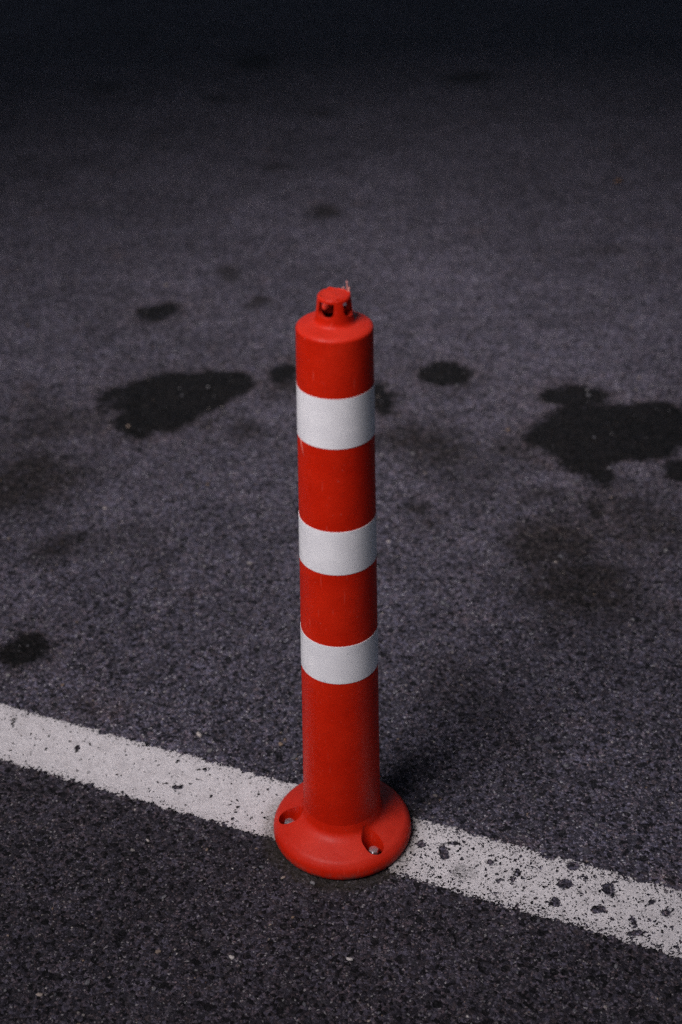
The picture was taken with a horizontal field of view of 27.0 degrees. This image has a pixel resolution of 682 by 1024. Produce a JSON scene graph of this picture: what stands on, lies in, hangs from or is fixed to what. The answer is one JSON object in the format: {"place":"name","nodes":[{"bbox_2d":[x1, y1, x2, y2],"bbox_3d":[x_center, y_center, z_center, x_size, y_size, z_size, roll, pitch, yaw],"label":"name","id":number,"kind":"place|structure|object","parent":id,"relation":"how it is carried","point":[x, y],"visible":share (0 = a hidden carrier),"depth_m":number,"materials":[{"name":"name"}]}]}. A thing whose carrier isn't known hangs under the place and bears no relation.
{"place":"outdoors","nodes":[
{"label":"outdoors","id":0,"kind":"place"},
{"bbox_2d":[0,0,681,1023],"bbox_3d":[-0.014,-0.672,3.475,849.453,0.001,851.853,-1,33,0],"label":"ground","id":1,"kind":"structure","parent":0,"point":[474,126],"depth_m":2.52,"materials":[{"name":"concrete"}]},
{"bbox_2d":[0,703,681,957],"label":"painted line","id":2,"kind":"object","parent":1,"relation":"on","point":[98,769],"visible":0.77,"depth_m":1.81,"materials":[{"name":"paint"}]},
{"bbox_2d":[0,137,681,1023],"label":"grit","id":3,"kind":"object","parent":1,"relation":"on","point":[382,709],"visible":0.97,"depth_m":1.93,"materials":[{"name":"stone"}]},
{"bbox_2d":[274,280,410,879],"bbox_3d":[-0.003,0.088,1.588,0.172,0.739,0.172,-1,33,0],"label":"traffic bollard","id":4,"kind":"object","parent":1,"relation":"on","point":[342,812],"visible":1,"depth_m":1.56,"materials":[{"name":"red plastic"}]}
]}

